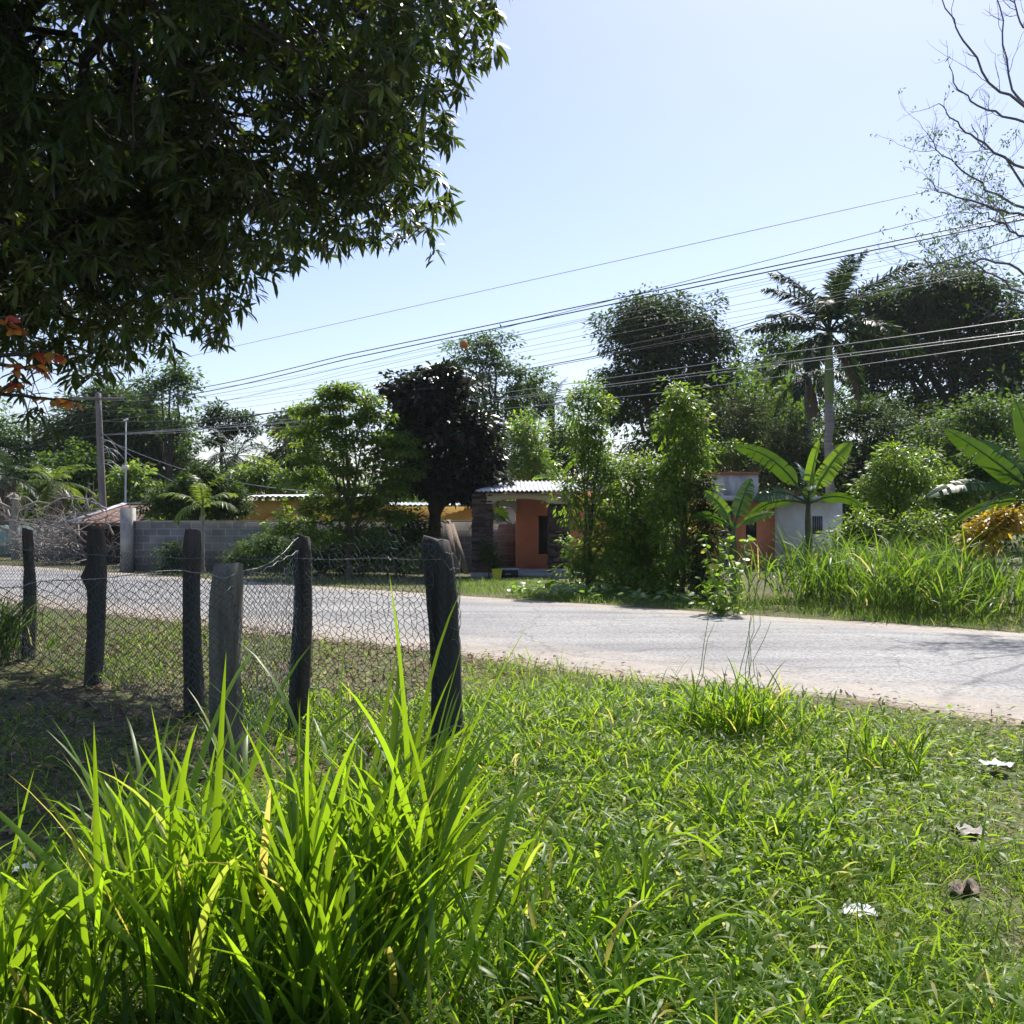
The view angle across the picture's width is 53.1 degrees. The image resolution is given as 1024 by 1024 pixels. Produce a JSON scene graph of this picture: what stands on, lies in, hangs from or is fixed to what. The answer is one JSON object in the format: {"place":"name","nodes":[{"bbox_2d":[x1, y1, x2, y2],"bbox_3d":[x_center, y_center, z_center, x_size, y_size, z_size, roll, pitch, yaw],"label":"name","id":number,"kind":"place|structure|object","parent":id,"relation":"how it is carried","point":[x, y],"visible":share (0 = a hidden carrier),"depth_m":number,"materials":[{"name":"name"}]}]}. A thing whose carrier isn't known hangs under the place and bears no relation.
{"place":"outdoors","nodes":[
{"label":"outdoors","id":0,"kind":"place"},
{"bbox_2d":[0,565,1023,733],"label":"road","id":1,"kind":"structure","parent":0,"point":[982,670],"depth_m":13.07,"materials":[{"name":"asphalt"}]},
{"bbox_2d":[0,526,1023,1023],"bbox_3d":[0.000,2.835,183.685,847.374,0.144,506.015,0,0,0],"label":"ground","id":2,"kind":"structure","parent":0,"point":[44,830],"depth_m":8.39,"materials":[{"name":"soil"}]},
{"bbox_2d":[0,449,52,525],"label":"fan palm","id":3,"kind":"object","parent":2,"relation":"on","point":[8,484],"visible":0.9,"depth_m":45.76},
{"bbox_2d":[21,528,36,660],"bbox_3d":[-5.389,1.036,11.426,0.166,1.727,0.179,0,0,0],"label":"fence post","id":4,"kind":"object","parent":2,"relation":"on","point":[27,534],"visible":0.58,"depth_m":11.36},
{"bbox_2d":[0,525,58,556],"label":"garden wall","id":5,"kind":"structure","parent":2,"relation":"on","point":[5,537],"depth_m":42.99,"materials":[{"name":"grey paint"}]},
{"bbox_2d":[0,396,59,491],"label":"roadside tree","id":6,"kind":"object","parent":2,"relation":"on","point":[6,443],"visible":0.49,"depth_m":61.58,"materials":[{"name":"green plant"}]},
{"bbox_2d":[0,486,72,559],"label":"dead tree","id":7,"kind":"object","parent":2,"relation":"on","point":[16,500],"visible":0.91,"depth_m":39.89,"materials":[{"name":"wood"}]},
{"bbox_2d":[0,583,75,663],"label":"grass tussock","id":8,"kind":"object","parent":2,"relation":"on","point":[6,630],"depth_m":11.22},
{"bbox_2d":[0,315,82,410],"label":"almond tree","id":9,"kind":"object","parent":2,"relation":"on","point":[42,356],"visible":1,"depth_m":7.23,"materials":[{"name":"red plant"}]},
{"bbox_2d":[16,463,95,524],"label":"fan palm","id":10,"kind":"object","parent":2,"relation":"on","point":[55,485],"visible":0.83,"depth_m":47.73,"materials":[{"name":"plant"}]},
{"bbox_2d":[17,436,118,525],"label":"roadside tree","id":11,"kind":"object","parent":2,"relation":"on","point":[88,476],"visible":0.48,"depth_m":53.36,"materials":[{"name":"green plant"}]},
{"bbox_2d":[0,472,156,567],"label":"brush pile","id":12,"kind":"object","parent":2,"relation":"on","point":[55,539],"visible":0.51,"depth_m":36.46,"materials":[{"name":"grey wood"}]},
{"bbox_2d":[0,755,157,1023],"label":"grass clump","id":13,"kind":"object","parent":2,"relation":"on","point":[32,988],"visible":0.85,"depth_m":3.02,"materials":[{"name":"plant"}]},
{"bbox_2d":[80,526,106,685],"bbox_3d":[-4.080,1.027,9.967,0.237,1.785,0.230,0,0,0],"label":"fence post","id":14,"kind":"object","parent":2,"relation":"on","point":[95,536],"visible":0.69,"depth_m":9.91,"materials":[{"name":"wood"}]},
{"bbox_2d":[69,393,123,507],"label":"utility pole","id":15,"kind":"object","parent":2,"relation":"on","point":[97,398],"visible":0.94,"depth_m":43.90,"materials":[{"name":"grey wood"}]},
{"bbox_2d":[1,215,1019,420],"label":"overhead wire","id":16,"kind":"object","parent":15,"relation":"attached to","point":[577,306],"visible":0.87,"depth_m":26.94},
{"bbox_2d":[3,237,1019,450],"bbox_3d":[-16.199,-4.532,42.756,78.224,3.157,0.024,0,-1,40],"label":"overhead wire","id":17,"kind":"object","parent":15,"relation":"attached to","point":[617,351],"visible":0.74,"depth_m":25.47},
{"bbox_2d":[0,218,1023,425],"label":"overhead wire","id":18,"kind":"object","parent":15,"relation":"attached to","point":[570,312],"visible":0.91,"depth_m":27.05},
{"bbox_2d":[4,220,1022,433],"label":"overhead wire","id":19,"kind":"object","parent":15,"relation":"attached to","point":[581,320],"visible":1,"depth_m":26.81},
{"bbox_2d":[107,319,1023,434],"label":"overhead wire","id":20,"kind":"object","parent":15,"relation":"attached to","point":[662,370],"visible":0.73,"depth_m":24.77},
{"bbox_2d":[109,331,1023,434],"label":"overhead wire","id":21,"kind":"object","parent":15,"relation":"attached to","point":[676,375],"visible":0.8,"depth_m":24.50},
{"bbox_2d":[111,334,1022,434],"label":"overhead wire","id":22,"kind":"object","parent":15,"relation":"attached to","point":[677,378],"visible":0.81,"depth_m":24.39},
{"bbox_2d":[115,341,1023,434],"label":"overhead wire","id":23,"kind":"object","parent":15,"relation":"attached to","point":[663,392],"visible":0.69,"depth_m":24.15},
{"bbox_2d":[125,247,1023,405],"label":"overhead wire","id":24,"kind":"object","parent":15,"relation":"attached to","point":[618,328],"visible":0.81,"depth_m":26.05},
{"bbox_2d":[139,250,1023,430],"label":"overhead wire","id":25,"kind":"object","parent":15,"relation":"attached to","point":[682,341],"visible":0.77,"depth_m":24.74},
{"bbox_2d":[65,503,151,562],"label":"shed","id":26,"kind":"structure","parent":2,"relation":"on","point":[114,508],"depth_m":37.00,"materials":[{"name":"brown wood"}]},
{"bbox_2d":[13,367,217,515],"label":"feathery tree","id":27,"kind":"object","parent":2,"relation":"on","point":[136,442],"visible":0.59,"depth_m":62.51,"materials":[{"name":"green plant"}]},
{"bbox_2d":[85,457,165,520],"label":"roadside tree","id":28,"kind":"object","parent":2,"relation":"on","point":[115,496],"visible":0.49,"depth_m":49.59,"materials":[{"name":"green plant"}]},
{"bbox_2d":[30,725,260,920],"bbox_3d":[-1.568,1.256,4.209,1.106,0.795,0.812,0,0,23],"label":"grass clump","id":29,"kind":"object","parent":2,"relation":"on","point":[160,794],"visible":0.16,"depth_m":4.24,"materials":[{"name":"plant"}]},
{"bbox_2d":[0,539,301,826],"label":"wire fence","id":30,"kind":"object","parent":2,"relation":"on","point":[282,643],"visible":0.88,"depth_m":5.91,"materials":[{"name":"metal"}]},
{"bbox_2d":[117,353,210,520],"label":"airy tree","id":31,"kind":"object","parent":2,"relation":"on","point":[173,380],"visible":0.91,"depth_m":57.89,"materials":[{"name":"green plant"}]},
{"bbox_2d":[150,540,182,574],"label":"bush","id":32,"kind":"object","parent":2,"relation":"on","point":[175,544],"visible":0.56,"depth_m":29.82,"materials":[{"name":"green plant"}]},
{"bbox_2d":[0,706,348,1023],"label":"grass clump","id":33,"kind":"object","parent":2,"relation":"on","point":[115,903],"visible":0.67,"depth_m":3.16,"materials":[{"name":"plant"}]},
{"bbox_2d":[124,458,260,520],"bbox_3d":[-11.056,0.041,35.550,4.543,3.803,2.783,0,0,0],"label":"citrus tree","id":34,"kind":"object","parent":2,"relation":"on","point":[208,473],"visible":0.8,"depth_m":35.14,"materials":[{"name":"green plant"}]},
{"bbox_2d":[182,529,204,718],"bbox_3d":[-2.645,1.046,8.510,0.186,1.817,0.172,0,0,0],"label":"fence post","id":35,"kind":"object","parent":2,"relation":"on","point":[192,543],"visible":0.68,"depth_m":8.45,"materials":[{"name":"wood"}]},
{"bbox_2d":[156,472,238,573],"bbox_3d":[-9.186,0.334,30.491,2.420,3.055,2.422,0,0,0],"label":"young palm","id":36,"kind":"object","parent":2,"relation":"on","point":[203,499],"visible":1,"depth_m":30.31,"materials":[{"name":"green plant"}]},
{"bbox_2d":[188,397,261,471],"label":"headed tree","id":37,"kind":"object","parent":2,"relation":"on","point":[233,432],"visible":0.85,"depth_m":59.72,"materials":[{"name":"green plant"}]},
{"bbox_2d":[208,562,244,777],"bbox_3d":[-1.798,1.117,6.489,0.255,1.598,0.222,0,0,0],"label":"fence post","id":38,"kind":"object","parent":2,"relation":"on","point":[237,591],"visible":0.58,"depth_m":6.42,"materials":[{"name":"concrete"}]},
{"bbox_2d":[0,531,462,748],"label":"wire fence","id":39,"kind":"object","parent":2,"relation":"on","point":[223,557],"visible":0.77,"depth_m":7.99,"materials":[{"name":"metal"}]},
{"bbox_2d":[200,427,271,477],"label":"coconut palm","id":40,"kind":"object","parent":2,"relation":"on","point":[234,459],"visible":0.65,"depth_m":56.88,"materials":[{"name":"green plant"}]},
{"bbox_2d":[216,530,290,574],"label":"bush","id":41,"kind":"object","parent":2,"relation":"on","point":[273,543],"visible":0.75,"depth_m":29.43,"materials":[{"name":"green plant"}]},
{"bbox_2d":[0,0,512,451],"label":"mango tree","id":42,"kind":"object","parent":2,"relation":"on","point":[85,202],"visible":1,"depth_m":10.25,"materials":[{"name":"green plant"}]},
{"bbox_2d":[0,641,514,1023],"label":"grass clump","id":43,"kind":"object","parent":2,"relation":"on","point":[315,939],"visible":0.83,"depth_m":3.08,"materials":[{"name":"plant"}]},
{"bbox_2d":[225,452,345,499],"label":"yard tree","id":44,"kind":"object","parent":2,"relation":"on","point":[260,476],"visible":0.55,"depth_m":42.57,"materials":[{"name":"green plant"}]},
{"bbox_2d":[238,418,341,499],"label":"yard tree","id":45,"kind":"object","parent":2,"relation":"on","point":[276,454],"visible":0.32,"depth_m":47.72,"materials":[{"name":"green plant"}]},
{"bbox_2d":[258,400,327,498],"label":"yard tree","id":46,"kind":"object","parent":2,"relation":"on","point":[270,418],"visible":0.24,"depth_m":54.63,"materials":[{"name":"green plant"}]},
{"bbox_2d":[120,508,472,571],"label":"block wall","id":47,"kind":"structure","parent":2,"relation":"on","point":[148,536],"depth_m":31.49,"materials":[{"name":"grey concrete"}]},
{"bbox_2d":[288,533,312,735],"bbox_3d":[-1.611,1.050,7.785,0.187,1.784,0.148,0,0,0],"label":"fence post","id":48,"kind":"object","parent":2,"relation":"on","point":[300,678],"visible":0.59,"depth_m":7.74,"materials":[{"name":"wood"}]},
{"bbox_2d":[260,380,433,577],"bbox_3d":[-4.558,-0.893,28.411,4.838,5.550,2.694,0,0,-10],"label":"layered tree","id":49,"kind":"object","parent":2,"relation":"on","point":[361,417],"visible":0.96,"depth_m":28.12,"materials":[{"name":"green plant"}]},
{"bbox_2d":[225,494,471,520],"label":"yellow house","id":50,"kind":"structure","parent":2,"relation":"on","point":[452,514],"depth_m":38.00,"materials":[{"name":"paint"}]},
{"bbox_2d":[272,504,448,576],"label":"hedge bush","id":51,"kind":"object","parent":2,"relation":"on","point":[411,533],"visible":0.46,"depth_m":28.96,"materials":[{"name":"green plant"}]},
{"bbox_2d":[132,574,641,1023],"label":"grass clump","id":52,"kind":"object","parent":2,"relation":"on","point":[442,825],"visible":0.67,"depth_m":3.37,"materials":[{"name":"plant"}]},
{"bbox_2d":[364,357,516,538],"bbox_3d":[-2.060,-1.300,29.590,4.499,6.448,3.078,0,0,0],"label":"glossy tree","id":53,"kind":"object","parent":2,"relation":"on","point":[440,417],"visible":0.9,"depth_m":29.13,"materials":[{"name":"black plant"}]},
{"bbox_2d":[422,535,464,750],"bbox_3d":[-0.465,1.042,7.026,0.314,1.764,0.222,0,0,0],"label":"fence post","id":54,"kind":"object","parent":2,"relation":"on","point":[447,594],"visible":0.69,"depth_m":6.96,"materials":[{"name":"wood"}]},
{"bbox_2d":[474,538,505,578],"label":"porch plant","id":55,"kind":"object","parent":2,"relation":"on","point":[495,565],"visible":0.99,"depth_m":27.88,"materials":[{"name":"green plant"}]},
{"bbox_2d":[436,325,561,447],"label":"airy tree","id":56,"kind":"object","parent":2,"relation":"on","point":[512,404],"visible":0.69,"depth_m":45.78,"materials":[{"name":"green plant"}]},
{"bbox_2d":[493,524,515,566],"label":"block wall","id":57,"kind":"structure","parent":2,"relation":"on","point":[504,535],"depth_m":34.19,"materials":[{"name":"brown concrete"}]},
{"bbox_2d":[0,340,1023,552],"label":"woodland undergrowth","id":58,"kind":"object","parent":2,"relation":"on","point":[781,387],"visible":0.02,"depth_m":48.47,"materials":[{"name":"green plant"}]},
{"bbox_2d":[1,601,1023,725],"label":"dusty shoulder","id":59,"kind":"object","parent":2,"relation":"on","point":[889,703],"visible":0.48,"depth_m":10.31},
{"bbox_2d":[485,407,568,516],"bbox_3d":[0.429,-1.010,39.005,3.645,5.960,3.015,0,0,-15],"label":"yard tree","id":60,"kind":"object","parent":2,"relation":"on","point":[527,465],"visible":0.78,"depth_m":38.74,"materials":[{"name":"green plant"}]},
{"bbox_2d":[503,377,561,454],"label":"airy tree","id":61,"kind":"object","parent":2,"relation":"on","point":[542,407],"visible":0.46,"depth_m":61.68,"materials":[{"name":"green plant"}]},
{"bbox_2d":[471,481,613,577],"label":"porch house","id":62,"kind":"structure","parent":2,"relation":"on","point":[539,531],"depth_m":28.63,"materials":[{"name":"paint"}]},
{"bbox_2d":[537,516,548,555],"bbox_3d":[1.049,0.722,31.231,0.561,1.216,0.130,0,0,0],"label":"window","id":63,"kind":"structure","parent":62,"relation":"in","point":[543,531],"depth_m":31.24,"materials":[{"name":"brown wood"}]},
{"bbox_2d":[394,853,705,1023],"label":"grass tussock","id":64,"kind":"object","parent":2,"relation":"on","point":[600,974],"depth_m":3.33,"materials":[{"name":"plant"}]},
{"bbox_2d":[514,405,617,485],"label":"yard tree","id":65,"kind":"object","parent":2,"relation":"on","point":[554,440],"visible":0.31,"depth_m":43.69,"materials":[{"name":"green plant"}]},
{"bbox_2d":[142,569,1023,632],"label":"short roadside grass","id":66,"kind":"structure","parent":2,"relation":"on","point":[902,618],"depth_m":18.74,"materials":[{"name":"plant"}]},
{"bbox_2d":[542,370,653,592],"bbox_3d":[1.895,-0.649,22.548,2.530,4.937,1.592,0,0,0],"label":"tall shrub","id":67,"kind":"object","parent":2,"relation":"on","point":[583,562],"visible":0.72,"depth_m":22.51,"materials":[{"name":"green plant"}]},
{"bbox_2d":[503,579,728,608],"bbox_3d":[3.090,1.625,21.322,5.331,0.384,4.586,0,0,40],"label":"creeping squash","id":68,"kind":"object","parent":2,"relation":"on","point":[565,587],"visible":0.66,"depth_m":20.78,"materials":[{"name":"green plant"}]},
{"bbox_2d":[488,803,758,1006],"bbox_3d":[0.443,1.380,3.909,1.154,0.520,1.191,0,0,0],"label":"grass tussock","id":69,"kind":"object","parent":2,"relation":"on","point":[605,901],"depth_m":3.88,"materials":[{"name":"plant"}]},
{"bbox_2d":[584,448,690,594],"bbox_3d":[2.845,0.340,21.781,2.554,3.385,1.906,0,0,0],"label":"vine thicket","id":70,"kind":"object","parent":2,"relation":"on","point":[635,530],"visible":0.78,"depth_m":21.59,"materials":[{"name":"green plant"}]},
{"bbox_2d":[581,280,764,540],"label":"broad dark tree","id":71,"kind":"object","parent":2,"relation":"on","point":[659,357],"visible":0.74,"depth_m":49.35,"materials":[{"name":"green plant"}]},
{"bbox_2d":[623,376,730,598],"bbox_3d":[3.377,-0.392,21.043,2.260,4.770,1.803,0,0,0],"label":"tall shrub","id":72,"kind":"object","parent":2,"relation":"on","point":[679,487],"visible":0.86,"depth_m":20.82,"materials":[{"name":"green plant"}]},
{"bbox_2d":[379,674,999,1023],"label":"broadleaf weeds","id":73,"kind":"object","parent":2,"relation":"on","point":[705,830],"visible":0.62,"depth_m":5.11,"materials":[{"name":"plant"}]},
{"bbox_2d":[675,468,739,600],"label":"vine thicket","id":74,"kind":"object","parent":2,"relation":"on","point":[700,557],"visible":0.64,"depth_m":20.39,"materials":[{"name":"green plant"}]},
{"bbox_2d":[695,535,755,615],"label":"climbing vine","id":75,"kind":"object","parent":2,"relation":"on","point":[728,601],"visible":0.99,"depth_m":16.75,"materials":[{"name":"green plant"}]},
{"bbox_2d":[691,478,775,603],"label":"banana plant","id":76,"kind":"object","parent":2,"relation":"on","point":[722,508],"visible":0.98,"depth_m":19.62,"materials":[{"name":"green plant"}]},
{"bbox_2d":[697,438,769,473],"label":"garden bush","id":77,"kind":"object","parent":2,"relation":"on","point":[724,457],"visible":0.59,"depth_m":42.77,"materials":[{"name":"green plant"}]},
{"bbox_2d":[675,375,815,487],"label":"grey green tree","id":78,"kind":"object","parent":2,"relation":"on","point":[745,430],"visible":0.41,"depth_m":44.73,"materials":[{"name":"green plant"}]},
{"bbox_2d":[642,602,859,765],"bbox_3d":[1.608,1.151,7.162,1.453,1.012,1.656,0,0,12],"label":"grass tussock","id":79,"kind":"object","parent":2,"relation":"on","point":[727,711],"depth_m":7.09,"materials":[{"name":"plant"}]},
{"bbox_2d":[688,472,841,567],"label":"flat house","id":80,"kind":"structure","parent":2,"relation":"on","point":[790,517],"depth_m":33.65,"materials":[{"name":"white paint"}]},
{"bbox_2d":[651,759,884,868],"bbox_3d":[1.246,1.434,5.040,1.082,0.436,0.917,0,0,22],"label":"grass tussock","id":81,"kind":"object","parent":2,"relation":"on","point":[711,801],"depth_m":4.97,"materials":[{"name":"plant"}]},
{"bbox_2d":[731,318,852,436],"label":"tree","id":82,"kind":"object","parent":2,"relation":"on","point":[771,347],"visible":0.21,"depth_m":57.70,"materials":[{"name":"green plant"}]},
{"bbox_2d":[734,399,857,495],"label":"tree","id":83,"kind":"object","parent":2,"relation":"on","point":[806,445],"visible":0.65,"depth_m":41.72,"materials":[{"name":"green plant"}]},
{"bbox_2d":[734,440,862,598],"bbox_3d":[5.909,0.143,20.975,2.311,3.259,1.373,0,0,-16],"label":"banana plant","id":84,"kind":"object","parent":2,"relation":"on","point":[781,471],"visible":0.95,"depth_m":21.06,"materials":[{"name":"green plant"}]},
{"bbox_2d":[764,348,860,495],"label":"royal palm","id":85,"kind":"object","parent":2,"relation":"on","point":[801,384],"visible":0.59,"depth_m":42.56,"materials":[{"name":"plant"}]},
{"bbox_2d":[742,248,926,501],"bbox_3d":[11.616,-3.937,37.655,5.792,11.700,5.881,0,-1,43],"label":"royal palm","id":86,"kind":"object","parent":2,"relation":"on","point":[827,315],"visible":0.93,"depth_m":37.87,"materials":[{"name":"plant"}]},
{"bbox_2d":[812,385,912,552],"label":"tree","id":87,"kind":"object","parent":2,"relation":"on","point":[863,410],"visible":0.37,"depth_m":46.46,"materials":[{"name":"green plant"}]},
{"bbox_2d":[714,510,1023,627],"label":"tall roadside grass","id":88,"kind":"structure","parent":2,"relation":"on","point":[891,579],"depth_m":17.20,"materials":[{"name":"plant"}]},
{"bbox_2d":[798,694,949,782],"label":"grass tussock","id":89,"kind":"object","parent":2,"relation":"on","point":[885,741],"depth_m":6.46,"materials":[{"name":"plant"}]},
{"bbox_2d":[841,433,946,553],"bbox_3d":[9.322,-0.043,24.948,2.474,3.771,1.535,0,0,0],"label":"young tree","id":90,"kind":"object","parent":2,"relation":"on","point":[905,484],"visible":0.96,"depth_m":24.89,"materials":[{"name":"green plant"}]},
{"bbox_2d":[815,499,977,559],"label":"garden bush","id":91,"kind":"object","parent":2,"relation":"on","point":[878,527],"visible":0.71,"depth_m":23.37,"materials":[{"name":"green plant"}]},
{"bbox_2d":[839,385,983,556],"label":"tree","id":92,"kind":"object","parent":2,"relation":"on","point":[883,430],"visible":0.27,"depth_m":43.80,"materials":[{"name":"green plant"}]},
{"bbox_2d":[898,442,952,551],"bbox_3d":[10.501,0.047,26.061,1.316,3.627,1.272,0,0,27],"label":"young tree","id":93,"kind":"object","parent":2,"relation":"on","point":[931,460],"visible":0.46,"depth_m":25.89,"materials":[{"name":"green plant"}]},
{"bbox_2d":[829,238,1023,548],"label":"tall dark tree","id":94,"kind":"object","parent":2,"relation":"on","point":[932,306],"visible":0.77,"depth_m":53.04,"materials":[{"name":"green plant"}]},
{"bbox_2d":[870,0,1023,320],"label":"bare tree","id":95,"kind":"object","parent":2,"relation":"on","point":[1010,162],"visible":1,"depth_m":17.33,"materials":[{"name":"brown plant"}]},
{"bbox_2d":[912,466,986,551],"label":"garden bush","id":96,"kind":"object","parent":2,"relation":"on","point":[951,503],"visible":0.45,"depth_m":26.78,"materials":[{"name":"green plant"}]},
{"bbox_2d":[897,383,1023,559],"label":"tree","id":97,"kind":"object","parent":2,"relation":"on","point":[982,417],"visible":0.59,"depth_m":39.78,"materials":[{"name":"green plant"}]},
{"bbox_2d":[948,877,979,895],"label":"dry leaf","id":98,"kind":"object","parent":2,"relation":"on","point":[965,887],"visible":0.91,"depth_m":4.37,"materials":[{"name":"beige plant"}]},
{"bbox_2d":[927,401,1023,533],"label":"banana plant","id":99,"kind":"object","parent":2,"relation":"on","point":[1005,469],"visible":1,"depth_m":18.59,"materials":[{"name":"green plant"}]},
{"bbox_2d":[945,435,1023,564],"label":"garden bush","id":100,"kind":"object","parent":2,"relation":"on","point":[977,472],"visible":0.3,"depth_m":26.85,"materials":[{"name":"green plant"}]},
{"bbox_2d":[952,502,1023,570],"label":"yellow bush","id":101,"kind":"object","parent":2,"relation":"on","point":[1003,521],"visible":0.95,"depth_m":20.31,"materials":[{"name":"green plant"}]},
{"bbox_2d":[0,0,1023,522],"label":"sky","id":102,"kind":"structure","parent":0,"point":[612,130],"materials":[{"name":"blue"}]},
{"bbox_2d":[0,611,1023,1023],"bbox_3d":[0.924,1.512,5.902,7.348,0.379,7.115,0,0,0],"label":"verge grass","id":103,"kind":"structure","parent":0,"point":[645,994],"depth_m":4.49,"materials":[{"name":"plant"}]},
{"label":"utility pole","id":104,"kind":"object","parent":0,"visible":0},
{"bbox_2d":[1,170,1022,398],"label":"overhead wire","id":105,"kind":"object","parent":104,"relation":"attached to","point":[604,263],"visible":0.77,"depth_m":26.37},
{"bbox_2d":[1,194,1023,429],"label":"overhead wire","id":106,"kind":"object","parent":104,"relation":"attached to","point":[562,312],"visible":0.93,"depth_m":27.36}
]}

